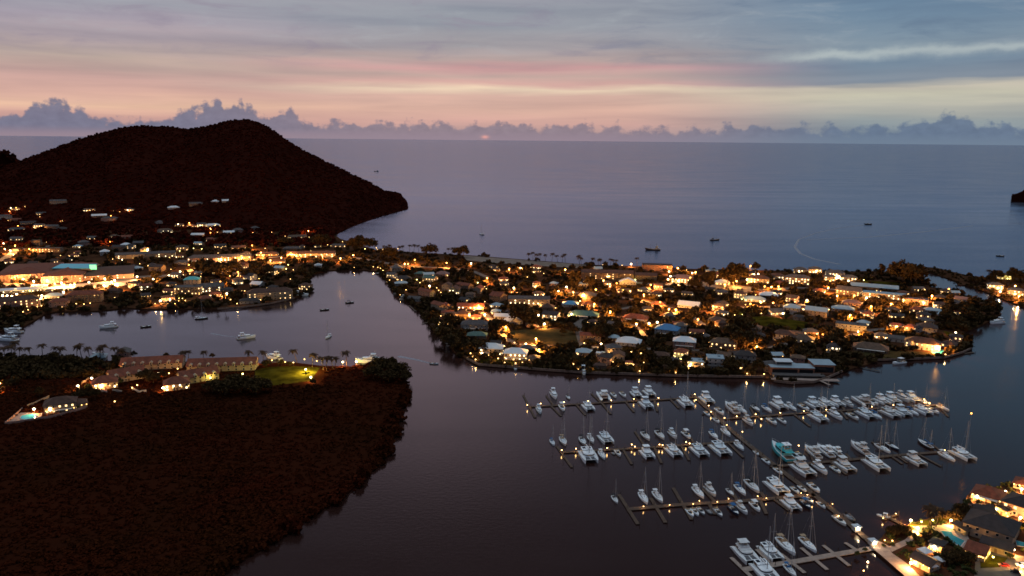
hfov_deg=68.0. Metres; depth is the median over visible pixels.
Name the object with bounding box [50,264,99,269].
roof
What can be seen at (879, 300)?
broadleaf tree
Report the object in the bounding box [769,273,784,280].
house
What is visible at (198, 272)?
house
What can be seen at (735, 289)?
road
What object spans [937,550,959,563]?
broadleaf tree
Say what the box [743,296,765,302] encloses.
house
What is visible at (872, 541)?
dock kiosk
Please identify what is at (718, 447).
sailing catamaran
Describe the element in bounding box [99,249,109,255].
house
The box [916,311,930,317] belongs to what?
house
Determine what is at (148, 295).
house
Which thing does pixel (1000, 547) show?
house
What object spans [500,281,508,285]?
house
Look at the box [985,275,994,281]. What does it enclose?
broadleaf tree
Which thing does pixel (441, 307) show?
house
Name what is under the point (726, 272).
broadleaf tree
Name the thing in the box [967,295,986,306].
broadleaf tree
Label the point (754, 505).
canopy motorboat
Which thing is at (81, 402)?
villa
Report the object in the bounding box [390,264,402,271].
house
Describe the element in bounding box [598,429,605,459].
sailing yacht
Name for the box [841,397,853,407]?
motor yacht
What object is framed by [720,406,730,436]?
sailing yacht
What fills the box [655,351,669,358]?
house
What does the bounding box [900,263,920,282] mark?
broadleaf tree
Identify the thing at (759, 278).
house
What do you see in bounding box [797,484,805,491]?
motorboat
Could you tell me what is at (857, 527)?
dock kiosk
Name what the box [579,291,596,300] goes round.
house
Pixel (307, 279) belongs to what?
broadleaf tree
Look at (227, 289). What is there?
house
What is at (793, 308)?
house
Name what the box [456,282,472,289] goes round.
house
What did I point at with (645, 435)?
sailing yacht
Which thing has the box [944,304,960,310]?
broadleaf tree
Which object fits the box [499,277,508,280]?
house
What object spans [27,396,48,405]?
garden wall
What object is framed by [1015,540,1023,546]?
swimming pool
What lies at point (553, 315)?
house
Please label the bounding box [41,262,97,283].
shopping mall
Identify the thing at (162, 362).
terraced house
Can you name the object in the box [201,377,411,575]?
mangrove
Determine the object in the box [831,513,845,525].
motorboat
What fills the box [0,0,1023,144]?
sky
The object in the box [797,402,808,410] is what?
motorboat
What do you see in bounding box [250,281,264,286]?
house
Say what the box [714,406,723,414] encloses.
motorboat
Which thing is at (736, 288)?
road
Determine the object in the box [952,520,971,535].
house
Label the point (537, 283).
house
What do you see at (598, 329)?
broadleaf tree
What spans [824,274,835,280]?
house
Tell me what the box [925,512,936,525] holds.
palm tree
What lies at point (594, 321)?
house
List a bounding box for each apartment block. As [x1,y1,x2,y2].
[0,295,40,307]
[64,290,103,302]
[115,250,175,258]
[173,284,202,294]
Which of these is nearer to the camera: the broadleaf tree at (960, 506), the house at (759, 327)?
the broadleaf tree at (960, 506)
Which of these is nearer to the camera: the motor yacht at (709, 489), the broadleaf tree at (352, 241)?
the motor yacht at (709, 489)
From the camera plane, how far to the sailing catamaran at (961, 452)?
468.32 m
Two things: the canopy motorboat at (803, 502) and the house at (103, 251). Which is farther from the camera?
the house at (103, 251)
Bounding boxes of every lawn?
[255,366,319,385]
[480,359,514,364]
[510,328,583,343]
[751,316,818,329]
[863,281,899,284]
[863,350,937,358]
[907,517,947,525]
[980,555,1006,567]
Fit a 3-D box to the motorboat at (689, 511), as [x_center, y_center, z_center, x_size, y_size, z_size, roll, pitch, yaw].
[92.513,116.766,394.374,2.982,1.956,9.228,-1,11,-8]
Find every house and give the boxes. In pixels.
[0,214,11,218]
[4,259,13,263]
[7,227,24,230]
[9,237,23,240]
[19,221,35,224]
[30,239,41,245]
[32,247,63,252]
[33,223,45,227]
[44,224,59,228]
[44,293,63,298]
[48,298,69,307]
[49,199,66,203]
[50,259,60,262]
[68,253,79,256]
[78,240,88,245]
[83,208,95,211]
[89,353,107,360]
[91,214,106,217]
[91,375,118,389]
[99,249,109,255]
[101,216,117,220]
[105,364,144,382]
[108,287,122,292]
[111,245,126,250]
[115,346,131,356]
[119,355,185,369]
[127,244,135,248]
[127,281,140,287]
[133,241,143,244]
[139,247,150,251]
[139,283,151,289]
[140,292,150,297]
[148,264,165,271]
[157,228,172,232]
[161,295,174,302]
[162,288,173,293]
[163,376,189,390]
[166,282,176,286]
[167,206,178,208]
[170,272,183,278]
[174,260,188,264]
[175,245,187,250]
[176,365,219,383]
[183,276,200,284]
[185,357,258,370]
[186,254,220,261]
[189,202,202,206]
[190,233,204,235]
[193,242,203,244]
[194,271,202,274]
[196,223,206,226]
[198,295,211,300]
[205,223,219,226]
[208,292,221,296]
[210,279,220,282]
[214,244,225,247]
[219,253,251,260]
[220,287,233,291]
[223,230,234,233]
[231,245,245,248]
[232,228,242,232]
[232,277,242,284]
[239,297,260,303]
[241,262,248,268]
[243,273,257,279]
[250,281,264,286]
[256,251,278,255]
[267,259,285,263]
[274,265,285,269]
[282,246,301,249]
[288,234,306,237]
[299,282,312,289]
[330,244,345,246]
[386,272,397,278]
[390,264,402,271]
[394,281,407,285]
[396,275,411,280]
[407,296,421,301]
[414,271,422,275]
[418,287,434,296]
[422,272,434,274]
[422,275,437,282]
[430,300,451,309]
[435,271,449,276]
[439,302,450,310]
[441,310,451,315]
[442,282,452,289]
[448,285,460,294]
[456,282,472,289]
[457,303,484,311]
[457,310,470,316]
[459,297,470,302]
[460,319,488,330]
[466,292,475,298]
[470,314,481,318]
[473,285,483,293]
[489,291,507,301]
[490,302,501,308]
[491,309,500,314]
[493,313,508,319]
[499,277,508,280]
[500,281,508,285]
[504,316,522,324]
[508,295,549,306]
[530,264,541,268]
[531,269,540,272]
[532,281,540,287]
[532,291,544,295]
[541,303,554,309]
[542,310,559,320]
[549,281,558,285]
[562,300,578,306]
[567,310,599,318]
[575,348,592,355]
[578,282,588,288]
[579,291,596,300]
[579,332,601,341]
[581,302,591,306]
[586,319,597,324]
[593,363,606,368]
[597,352,613,364]
[603,280,611,287]
[604,343,622,352]
[608,334,619,340]
[612,350,624,361]
[616,288,631,293]
[616,336,641,346]
[619,277,636,285]
[623,313,648,321]
[625,360,632,365]
[637,287,650,292]
[642,306,653,311]
[648,291,661,295]
[651,301,665,306]
[653,283,662,289]
[654,323,680,336]
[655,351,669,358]
[663,288,674,292]
[663,312,676,318]
[673,336,695,348]
[673,348,689,358]
[674,322,687,331]
[677,300,700,308]
[681,291,692,296]
[688,329,704,333]
[708,316,725,320]
[710,337,737,350]
[712,303,725,310]
[714,289,728,294]
[715,279,729,284]
[715,310,728,315]
[715,319,728,328]
[716,300,728,306]
[733,350,756,362]
[734,291,746,298]
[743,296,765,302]
[746,275,769,283]
[746,323,762,332]
[759,291,777,297]
[763,360,774,371]
[766,308,785,315]
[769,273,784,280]
[769,290,782,294]
[769,352,783,357]
[773,329,795,339]
[783,304,800,312]
[785,274,809,284]
[785,294,799,302]
[790,330,804,334]
[790,354,805,362]
[793,314,804,320]
[795,334,814,342]
[802,328,819,334]
[804,305,829,317]
[812,288,826,293]
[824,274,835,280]
[825,270,844,279]
[826,343,840,352]
[831,305,854,311]
[835,320,866,331]
[842,299,860,308]
[853,341,888,353]
[856,320,870,325]
[862,311,873,318]
[874,332,887,338]
[885,307,901,312]
[888,313,904,317]
[888,334,904,342]
[889,322,903,327]
[897,290,909,294]
[904,324,916,330]
[904,336,941,351]
[905,297,928,305]
[909,286,924,291]
[909,306,924,312]
[909,550,942,572]
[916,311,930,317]
[916,322,937,333]
[918,317,933,323]
[924,307,941,313]
[928,536,947,552]
[932,301,944,308]
[933,294,947,298]
[940,288,949,293]
[941,340,957,346]
[949,290,960,295]
[949,333,963,341]
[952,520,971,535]
[954,296,967,303]
[961,508,1022,543]
[963,539,992,561]
[966,503,997,513]
[970,484,1007,504]
[979,534,1015,555]
[987,282,1003,290]
[995,505,1013,516]
[996,273,1011,279]
[1000,492,1023,518]
[1007,287,1023,295]
[1012,476,1023,489]
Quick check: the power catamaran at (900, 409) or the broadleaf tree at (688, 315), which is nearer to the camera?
the power catamaran at (900, 409)
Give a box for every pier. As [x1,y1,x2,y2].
[522,391,693,417]
[556,429,744,467]
[617,486,814,524]
[690,392,868,542]
[720,402,949,426]
[730,539,873,575]
[769,439,942,474]
[882,513,914,528]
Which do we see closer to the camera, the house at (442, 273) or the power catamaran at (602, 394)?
the power catamaran at (602, 394)
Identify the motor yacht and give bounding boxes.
[0,330,19,340]
[4,325,23,332]
[99,321,117,328]
[236,332,255,339]
[266,351,282,359]
[355,352,375,362]
[536,402,541,413]
[549,387,556,398]
[667,427,676,438]
[703,480,715,496]
[725,399,740,414]
[735,500,747,514]
[742,414,752,425]
[772,440,796,462]
[805,444,822,459]
[811,457,827,474]
[817,442,835,457]
[827,407,842,419]
[830,446,842,455]
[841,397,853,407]
[851,439,870,454]
[895,390,909,402]
[990,317,1005,323]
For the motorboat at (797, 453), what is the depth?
467.62 m
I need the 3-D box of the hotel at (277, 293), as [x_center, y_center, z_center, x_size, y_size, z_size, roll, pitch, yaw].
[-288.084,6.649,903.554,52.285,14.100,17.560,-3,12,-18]
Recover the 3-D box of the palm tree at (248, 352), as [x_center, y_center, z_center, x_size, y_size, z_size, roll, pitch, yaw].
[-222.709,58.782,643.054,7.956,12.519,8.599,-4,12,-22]
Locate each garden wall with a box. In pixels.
[5,406,85,423]
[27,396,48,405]
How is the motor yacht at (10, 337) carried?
on the lagoon
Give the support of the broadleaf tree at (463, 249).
on the ground at (100, 260)
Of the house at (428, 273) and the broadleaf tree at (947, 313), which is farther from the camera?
the house at (428, 273)
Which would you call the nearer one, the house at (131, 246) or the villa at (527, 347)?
the villa at (527, 347)
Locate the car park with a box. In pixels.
[974,553,1023,575]
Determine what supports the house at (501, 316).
on the ground at (100, 260)
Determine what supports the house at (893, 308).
on the ground at (100, 260)
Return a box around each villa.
[42,396,77,414]
[76,398,87,407]
[466,331,487,338]
[478,343,503,355]
[490,340,502,343]
[503,347,527,360]
[519,345,537,349]
[528,354,539,362]
[687,358,704,368]
[706,354,724,367]
[716,351,732,356]
[768,358,839,384]
[793,267,806,273]
[808,266,822,272]
[841,274,856,281]
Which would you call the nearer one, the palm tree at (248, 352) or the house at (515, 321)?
the palm tree at (248, 352)
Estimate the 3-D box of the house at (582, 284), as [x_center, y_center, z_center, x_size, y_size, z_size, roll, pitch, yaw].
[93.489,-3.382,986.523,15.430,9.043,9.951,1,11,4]
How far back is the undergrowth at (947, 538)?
363.64 m
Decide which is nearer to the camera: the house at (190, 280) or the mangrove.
the mangrove
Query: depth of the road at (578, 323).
766.24 m
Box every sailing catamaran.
[578,420,597,463]
[581,380,594,410]
[596,407,613,444]
[664,420,682,457]
[676,380,693,407]
[688,417,709,457]
[708,418,732,456]
[748,526,778,575]
[756,513,784,561]
[762,446,790,495]
[806,391,828,422]
[818,380,834,407]
[854,386,877,419]
[861,429,890,471]
[878,383,901,417]
[913,389,933,415]
[947,423,976,460]
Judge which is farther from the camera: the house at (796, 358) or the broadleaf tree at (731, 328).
the broadleaf tree at (731, 328)
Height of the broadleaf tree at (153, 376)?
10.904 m
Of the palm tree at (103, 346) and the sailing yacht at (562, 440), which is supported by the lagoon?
the sailing yacht at (562, 440)
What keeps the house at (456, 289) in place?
on the ground at (100, 260)
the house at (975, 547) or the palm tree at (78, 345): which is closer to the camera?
the house at (975, 547)
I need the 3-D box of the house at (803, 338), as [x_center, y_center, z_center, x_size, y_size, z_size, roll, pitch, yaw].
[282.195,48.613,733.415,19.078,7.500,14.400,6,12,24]
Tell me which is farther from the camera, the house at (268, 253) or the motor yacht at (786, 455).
the house at (268, 253)
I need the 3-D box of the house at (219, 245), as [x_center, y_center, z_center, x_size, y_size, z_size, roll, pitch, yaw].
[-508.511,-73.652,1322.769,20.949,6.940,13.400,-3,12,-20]
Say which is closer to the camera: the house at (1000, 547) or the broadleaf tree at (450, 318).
the house at (1000, 547)
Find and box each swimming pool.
[20,414,36,419]
[940,530,965,546]
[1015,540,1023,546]
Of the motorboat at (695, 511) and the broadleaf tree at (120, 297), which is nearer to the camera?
the motorboat at (695, 511)
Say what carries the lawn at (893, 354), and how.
on the ground at (100, 260)
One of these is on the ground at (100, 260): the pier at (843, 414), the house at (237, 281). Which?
the house at (237, 281)
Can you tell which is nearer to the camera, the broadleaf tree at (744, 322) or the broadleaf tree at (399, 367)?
the broadleaf tree at (399, 367)
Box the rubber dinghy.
[844,511,855,520]
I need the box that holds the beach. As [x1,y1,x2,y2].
[464,256,585,267]
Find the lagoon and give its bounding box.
[0,270,1023,575]
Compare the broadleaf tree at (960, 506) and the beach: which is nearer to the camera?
the broadleaf tree at (960, 506)
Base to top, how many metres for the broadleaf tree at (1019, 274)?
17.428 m
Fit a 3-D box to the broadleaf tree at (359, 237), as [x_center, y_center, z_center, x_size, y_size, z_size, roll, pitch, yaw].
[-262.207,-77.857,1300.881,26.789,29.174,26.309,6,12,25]
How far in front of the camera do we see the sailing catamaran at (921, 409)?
545.20 m
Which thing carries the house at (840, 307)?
on the ground at (100, 260)
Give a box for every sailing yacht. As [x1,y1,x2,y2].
[195,305,207,319]
[549,431,554,445]
[578,420,585,445]
[587,419,593,442]
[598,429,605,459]
[611,483,617,503]
[638,467,647,504]
[640,408,649,440]
[652,471,662,502]
[654,414,663,439]
[691,466,703,498]
[708,413,717,438]
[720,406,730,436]
[725,478,733,495]
[734,423,743,450]
[734,464,745,495]
[738,389,746,413]
[743,451,758,492]
[750,389,759,411]
[761,385,771,412]
[775,508,795,555]
[782,541,795,575]
[786,387,796,410]
[798,508,816,552]
[871,391,881,419]
[874,424,890,453]
[885,425,898,450]
[905,392,918,415]
[936,388,948,410]
[937,428,954,461]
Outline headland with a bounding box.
[1011,191,1023,201]
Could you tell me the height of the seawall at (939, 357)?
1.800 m
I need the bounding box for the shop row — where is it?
[286,251,335,257]
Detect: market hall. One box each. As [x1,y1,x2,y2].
[0,286,43,293]
[42,286,75,291]
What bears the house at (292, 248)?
on the ground at (100, 260)
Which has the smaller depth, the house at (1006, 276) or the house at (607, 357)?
the house at (607, 357)
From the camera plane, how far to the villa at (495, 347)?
676.39 m
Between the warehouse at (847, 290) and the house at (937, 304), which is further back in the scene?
the warehouse at (847, 290)
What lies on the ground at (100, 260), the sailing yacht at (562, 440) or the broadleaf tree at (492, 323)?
the broadleaf tree at (492, 323)
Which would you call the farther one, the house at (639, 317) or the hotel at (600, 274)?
the hotel at (600, 274)
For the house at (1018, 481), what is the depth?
424.42 m
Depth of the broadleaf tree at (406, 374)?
594.23 m
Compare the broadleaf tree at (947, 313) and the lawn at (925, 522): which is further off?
the broadleaf tree at (947, 313)
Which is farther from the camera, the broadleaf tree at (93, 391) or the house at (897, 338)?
the house at (897, 338)
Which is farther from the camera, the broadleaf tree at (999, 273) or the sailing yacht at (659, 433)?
the broadleaf tree at (999, 273)
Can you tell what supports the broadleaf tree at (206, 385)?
on the ground at (55, 542)
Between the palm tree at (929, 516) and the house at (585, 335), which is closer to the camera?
the palm tree at (929, 516)
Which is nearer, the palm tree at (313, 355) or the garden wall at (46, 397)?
the garden wall at (46, 397)
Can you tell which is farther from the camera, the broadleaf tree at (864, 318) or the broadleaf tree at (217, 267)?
the broadleaf tree at (217, 267)
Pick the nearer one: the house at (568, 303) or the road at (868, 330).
the road at (868, 330)
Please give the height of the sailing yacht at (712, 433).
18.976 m
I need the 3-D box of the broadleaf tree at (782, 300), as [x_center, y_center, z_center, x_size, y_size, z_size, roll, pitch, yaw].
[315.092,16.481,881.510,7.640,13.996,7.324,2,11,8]
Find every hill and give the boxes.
[0,120,407,233]
[0,153,18,167]
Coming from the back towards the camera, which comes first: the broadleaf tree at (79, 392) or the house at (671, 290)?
the house at (671, 290)
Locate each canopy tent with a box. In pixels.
[916,547,933,554]
[933,556,944,561]
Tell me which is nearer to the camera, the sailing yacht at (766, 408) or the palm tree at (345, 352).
the sailing yacht at (766, 408)
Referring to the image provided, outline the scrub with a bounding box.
[0,361,406,575]
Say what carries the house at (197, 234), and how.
on the ground at (100, 260)
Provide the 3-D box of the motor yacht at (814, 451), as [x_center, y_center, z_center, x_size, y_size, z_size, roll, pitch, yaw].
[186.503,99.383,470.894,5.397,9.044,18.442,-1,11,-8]
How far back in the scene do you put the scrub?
430.14 m
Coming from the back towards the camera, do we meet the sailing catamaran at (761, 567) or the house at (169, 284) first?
the house at (169, 284)
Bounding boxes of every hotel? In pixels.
[199,282,223,292]
[247,287,292,300]
[581,269,633,279]
[634,272,656,280]
[642,263,672,271]
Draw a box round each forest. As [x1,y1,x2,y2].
[0,118,407,232]
[0,149,19,165]
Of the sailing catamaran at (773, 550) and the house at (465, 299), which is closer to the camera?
the sailing catamaran at (773, 550)
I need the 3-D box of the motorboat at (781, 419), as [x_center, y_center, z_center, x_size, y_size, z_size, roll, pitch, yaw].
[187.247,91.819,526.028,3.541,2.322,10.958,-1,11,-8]
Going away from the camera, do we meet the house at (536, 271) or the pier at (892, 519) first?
the pier at (892, 519)
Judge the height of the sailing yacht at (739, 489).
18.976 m
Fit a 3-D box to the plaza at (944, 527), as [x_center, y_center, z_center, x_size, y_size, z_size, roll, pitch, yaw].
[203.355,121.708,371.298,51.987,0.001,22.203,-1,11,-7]
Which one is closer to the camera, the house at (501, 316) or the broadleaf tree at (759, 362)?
the broadleaf tree at (759, 362)
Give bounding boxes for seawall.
[217,297,294,309]
[466,357,762,377]
[774,370,842,383]
[878,347,971,360]
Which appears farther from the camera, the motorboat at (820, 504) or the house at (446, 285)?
the house at (446, 285)
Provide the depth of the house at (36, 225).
1556.68 m
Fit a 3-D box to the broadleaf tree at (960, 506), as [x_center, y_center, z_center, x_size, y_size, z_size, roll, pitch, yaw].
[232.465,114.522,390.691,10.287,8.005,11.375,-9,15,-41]
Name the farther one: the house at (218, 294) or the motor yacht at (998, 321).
the house at (218, 294)
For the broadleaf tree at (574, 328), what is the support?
on the ground at (100, 260)
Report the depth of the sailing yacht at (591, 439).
488.47 m
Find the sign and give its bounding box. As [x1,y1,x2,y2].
[89,265,96,270]
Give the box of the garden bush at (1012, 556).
[1006,553,1014,558]
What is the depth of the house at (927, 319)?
799.08 m
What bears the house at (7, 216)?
on the hill at (148, 158)
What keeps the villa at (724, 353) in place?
on the ground at (100, 260)
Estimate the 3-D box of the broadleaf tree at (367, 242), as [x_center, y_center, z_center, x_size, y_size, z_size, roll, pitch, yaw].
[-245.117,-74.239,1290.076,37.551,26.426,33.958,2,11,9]
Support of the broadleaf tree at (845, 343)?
on the ground at (100, 260)
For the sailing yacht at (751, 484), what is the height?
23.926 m
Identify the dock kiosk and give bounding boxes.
[851,523,861,531]
[867,538,878,545]
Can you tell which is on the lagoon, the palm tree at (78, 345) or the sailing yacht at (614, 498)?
the sailing yacht at (614, 498)
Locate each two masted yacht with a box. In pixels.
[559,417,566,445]
[918,419,933,448]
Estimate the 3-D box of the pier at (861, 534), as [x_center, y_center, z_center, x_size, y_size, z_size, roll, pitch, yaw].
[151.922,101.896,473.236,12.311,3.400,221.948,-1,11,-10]
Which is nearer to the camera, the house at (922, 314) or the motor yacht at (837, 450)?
the motor yacht at (837, 450)
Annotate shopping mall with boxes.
[0,262,63,281]
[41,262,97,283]
[83,265,134,280]
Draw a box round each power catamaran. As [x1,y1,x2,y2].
[596,390,610,400]
[629,387,641,396]
[638,396,653,408]
[638,444,654,458]
[642,385,655,396]
[698,391,714,403]
[730,538,759,564]
[768,396,788,409]
[779,493,801,511]
[788,456,816,477]
[803,396,823,408]
[828,395,845,407]
[833,455,856,471]
[851,394,874,405]
[872,393,891,404]
[883,391,901,403]
[893,404,912,416]
[902,450,927,466]
[905,390,922,401]
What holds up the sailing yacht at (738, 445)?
on the lagoon
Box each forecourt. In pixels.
[3,278,136,287]
[668,282,752,291]
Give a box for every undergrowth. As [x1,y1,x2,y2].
[0,225,335,246]
[0,230,358,329]
[0,352,127,378]
[325,247,1001,375]
[878,481,1023,575]
[924,266,1023,305]
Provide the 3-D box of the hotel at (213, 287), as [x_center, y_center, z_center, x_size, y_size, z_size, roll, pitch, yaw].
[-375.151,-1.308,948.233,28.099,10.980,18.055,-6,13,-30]
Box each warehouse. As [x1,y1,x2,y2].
[836,285,862,296]
[850,282,898,291]
[862,290,905,300]
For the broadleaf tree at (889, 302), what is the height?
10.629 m
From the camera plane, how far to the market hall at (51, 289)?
938.37 m
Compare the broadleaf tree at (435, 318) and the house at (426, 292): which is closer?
the broadleaf tree at (435, 318)
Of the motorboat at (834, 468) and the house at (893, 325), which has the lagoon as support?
the motorboat at (834, 468)
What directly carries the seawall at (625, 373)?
on the ground at (100, 260)
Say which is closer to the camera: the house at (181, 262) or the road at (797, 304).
the road at (797, 304)
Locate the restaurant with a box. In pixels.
[671,274,693,282]
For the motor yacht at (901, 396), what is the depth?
572.37 m
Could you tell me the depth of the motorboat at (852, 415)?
534.26 m
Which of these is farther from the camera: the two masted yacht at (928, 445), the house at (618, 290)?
the house at (618, 290)
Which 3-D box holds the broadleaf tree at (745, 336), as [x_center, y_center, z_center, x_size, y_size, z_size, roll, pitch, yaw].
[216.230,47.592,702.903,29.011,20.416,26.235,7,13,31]
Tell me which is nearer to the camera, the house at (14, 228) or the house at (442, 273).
the house at (442, 273)
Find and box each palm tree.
[0,346,8,355]
[5,344,15,354]
[9,340,19,352]
[14,347,22,355]
[23,347,33,354]
[36,343,47,354]
[56,346,66,352]
[74,343,84,357]
[83,346,92,356]
[97,344,109,354]
[117,348,125,355]
[183,350,193,357]
[244,350,253,356]
[257,350,266,364]
[288,349,297,362]
[309,353,317,366]
[322,356,330,370]
[332,356,340,369]
[340,350,350,365]
[921,503,937,524]
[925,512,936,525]
[935,507,947,526]
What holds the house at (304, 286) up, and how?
on the ground at (100, 260)
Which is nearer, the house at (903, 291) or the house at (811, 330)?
the house at (811, 330)
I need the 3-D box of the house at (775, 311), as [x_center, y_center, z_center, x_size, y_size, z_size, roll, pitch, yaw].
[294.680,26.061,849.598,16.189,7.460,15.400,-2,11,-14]
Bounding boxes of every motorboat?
[558,401,564,410]
[614,448,620,456]
[681,428,690,438]
[685,507,693,517]
[690,507,698,515]
[696,506,704,514]
[712,506,722,516]
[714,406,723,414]
[727,502,738,515]
[748,499,759,511]
[761,457,769,464]
[766,416,776,424]
[773,466,781,474]
[777,416,785,423]
[789,485,798,493]
[794,450,805,457]
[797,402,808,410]
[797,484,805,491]
[798,497,810,508]
[806,481,819,492]
[815,500,825,508]
[829,464,840,472]
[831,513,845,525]
[846,411,858,419]
[876,512,890,517]
[893,357,906,363]
[925,406,938,413]
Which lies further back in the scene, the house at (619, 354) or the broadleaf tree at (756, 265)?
the broadleaf tree at (756, 265)
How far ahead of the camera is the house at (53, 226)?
1549.50 m
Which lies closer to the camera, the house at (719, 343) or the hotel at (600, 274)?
the house at (719, 343)
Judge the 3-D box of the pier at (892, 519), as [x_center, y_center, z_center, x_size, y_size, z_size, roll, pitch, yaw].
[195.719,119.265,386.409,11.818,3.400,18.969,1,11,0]
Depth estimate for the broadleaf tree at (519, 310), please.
786.83 m
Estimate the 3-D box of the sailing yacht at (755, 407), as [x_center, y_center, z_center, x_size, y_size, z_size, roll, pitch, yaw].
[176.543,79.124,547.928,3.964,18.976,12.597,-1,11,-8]
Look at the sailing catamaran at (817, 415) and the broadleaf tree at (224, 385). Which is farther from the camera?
the broadleaf tree at (224, 385)
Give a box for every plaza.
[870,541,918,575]
[889,524,968,551]
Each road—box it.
[0,246,49,260]
[76,268,194,286]
[226,255,405,265]
[400,265,488,277]
[481,312,535,345]
[517,292,665,305]
[547,343,787,350]
[574,317,646,345]
[617,280,835,289]
[669,306,705,325]
[716,287,748,292]
[742,301,896,307]
[831,327,888,341]
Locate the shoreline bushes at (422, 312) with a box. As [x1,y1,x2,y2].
[307,264,1023,381]
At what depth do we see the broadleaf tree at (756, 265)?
1120.51 m
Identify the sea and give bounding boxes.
[0,136,1023,276]
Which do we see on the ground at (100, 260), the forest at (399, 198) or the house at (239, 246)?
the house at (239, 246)
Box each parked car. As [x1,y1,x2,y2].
[998,562,1009,567]
[1009,568,1021,574]
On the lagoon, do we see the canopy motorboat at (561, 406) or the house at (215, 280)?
the canopy motorboat at (561, 406)
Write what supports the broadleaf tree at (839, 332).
on the ground at (100, 260)
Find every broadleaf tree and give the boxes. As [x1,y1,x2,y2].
[0,379,12,390]
[43,307,51,312]
[45,351,62,359]
[57,354,77,362]
[71,387,87,397]
[78,367,94,375]
[82,284,93,289]
[88,387,101,399]
[117,295,126,299]
[135,368,154,378]
[145,372,160,384]
[157,370,167,379]
[191,257,213,273]
[201,379,218,390]
[205,261,229,273]
[210,378,236,394]
[224,261,242,270]
[227,373,249,391]
[240,269,249,274]
[241,375,269,393]
[249,261,262,268]
[255,263,274,276]
[261,296,271,301]
[261,360,270,365]
[261,378,273,390]
[277,237,289,242]
[296,266,307,275]
[301,276,311,282]
[310,234,331,247]
[346,237,359,250]
[354,235,363,247]
[356,237,378,248]
[362,364,383,378]
[368,356,394,371]
[378,368,399,381]
[379,246,398,255]
[386,361,411,373]
[388,356,397,362]
[399,369,412,379]
[421,243,438,253]
[427,314,441,323]
[431,281,439,286]
[433,322,455,336]
[440,331,460,348]
[441,312,459,324]
[451,340,463,348]
[452,247,459,253]
[454,328,466,335]
[457,245,469,257]
[462,341,474,351]
[472,340,487,350]
[487,318,503,329]
[496,319,510,333]
[507,301,538,318]
[521,311,538,324]
[529,316,542,329]
[565,322,574,327]
[565,340,578,346]
[568,272,574,282]
[569,325,580,333]
[573,272,581,285]
[575,357,585,362]
[582,275,595,285]
[588,324,611,337]
[590,348,597,358]
[605,323,616,333]
[612,320,627,327]
[632,351,638,360]
[644,350,656,360]
[657,356,674,365]
[665,364,677,372]
[666,331,673,337]
[682,311,694,318]
[682,318,694,325]
[682,354,692,364]
[686,277,702,288]
[695,333,705,340]
[699,271,714,286]
[704,270,714,286]
[704,295,714,300]
[704,336,712,342]
[718,267,739,286]
[721,355,744,369]
[723,323,742,334]
[725,313,757,330]
[727,262,740,286]
[729,329,761,347]
[730,307,738,313]
[733,263,749,284]
[751,262,760,268]
[751,305,759,312]
[752,359,765,371]
[762,355,770,360]
[780,297,785,304]
[781,336,797,344]
[789,346,805,354]
[819,333,838,342]
[830,328,845,339]
[836,338,850,349]
[860,316,870,320]
[871,297,885,304]
[876,263,885,275]
[884,299,895,306]
[884,526,900,534]
[886,259,922,281]
[892,523,909,534]
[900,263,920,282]
[903,315,914,322]
[910,317,923,324]
[916,263,928,282]
[923,533,931,541]
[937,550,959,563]
[938,308,957,317]
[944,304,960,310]
[946,548,967,561]
[948,509,965,519]
[950,503,973,513]
[957,301,967,306]
[958,304,977,312]
[961,549,976,561]
[963,310,985,320]
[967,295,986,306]
[968,276,977,280]
[976,276,986,284]
[978,303,994,314]
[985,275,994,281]
[985,296,997,303]
[989,270,995,276]
[991,301,1002,313]
[993,270,1004,279]
[1006,267,1017,278]
[1009,270,1023,279]
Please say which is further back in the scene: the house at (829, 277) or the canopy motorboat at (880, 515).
the house at (829, 277)
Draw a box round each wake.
[398,356,429,362]
[793,225,859,263]
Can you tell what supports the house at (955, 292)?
on the ground at (100, 260)
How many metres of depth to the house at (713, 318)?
805.34 m
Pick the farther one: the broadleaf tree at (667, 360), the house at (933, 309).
the house at (933, 309)
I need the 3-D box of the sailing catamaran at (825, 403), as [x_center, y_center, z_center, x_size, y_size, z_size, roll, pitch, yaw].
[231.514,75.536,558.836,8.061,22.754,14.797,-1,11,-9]
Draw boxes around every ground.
[0,230,1000,383]
[0,361,405,575]
[874,483,1023,575]
[921,267,1023,307]
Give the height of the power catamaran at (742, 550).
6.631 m
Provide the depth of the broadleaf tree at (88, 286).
935.97 m
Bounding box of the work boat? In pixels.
[645,243,659,250]
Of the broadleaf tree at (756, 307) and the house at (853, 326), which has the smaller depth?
the house at (853, 326)
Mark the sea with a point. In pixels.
(767, 206)
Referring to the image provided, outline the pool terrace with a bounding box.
[10,413,42,420]
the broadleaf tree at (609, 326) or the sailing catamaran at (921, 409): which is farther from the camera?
the broadleaf tree at (609, 326)
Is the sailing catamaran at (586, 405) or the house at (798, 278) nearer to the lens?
the sailing catamaran at (586, 405)
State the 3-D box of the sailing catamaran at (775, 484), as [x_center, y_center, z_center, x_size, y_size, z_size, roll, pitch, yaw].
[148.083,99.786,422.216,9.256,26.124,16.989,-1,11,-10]
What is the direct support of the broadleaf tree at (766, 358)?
on the ground at (100, 260)
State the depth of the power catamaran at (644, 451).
466.74 m
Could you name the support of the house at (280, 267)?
on the ground at (100, 260)

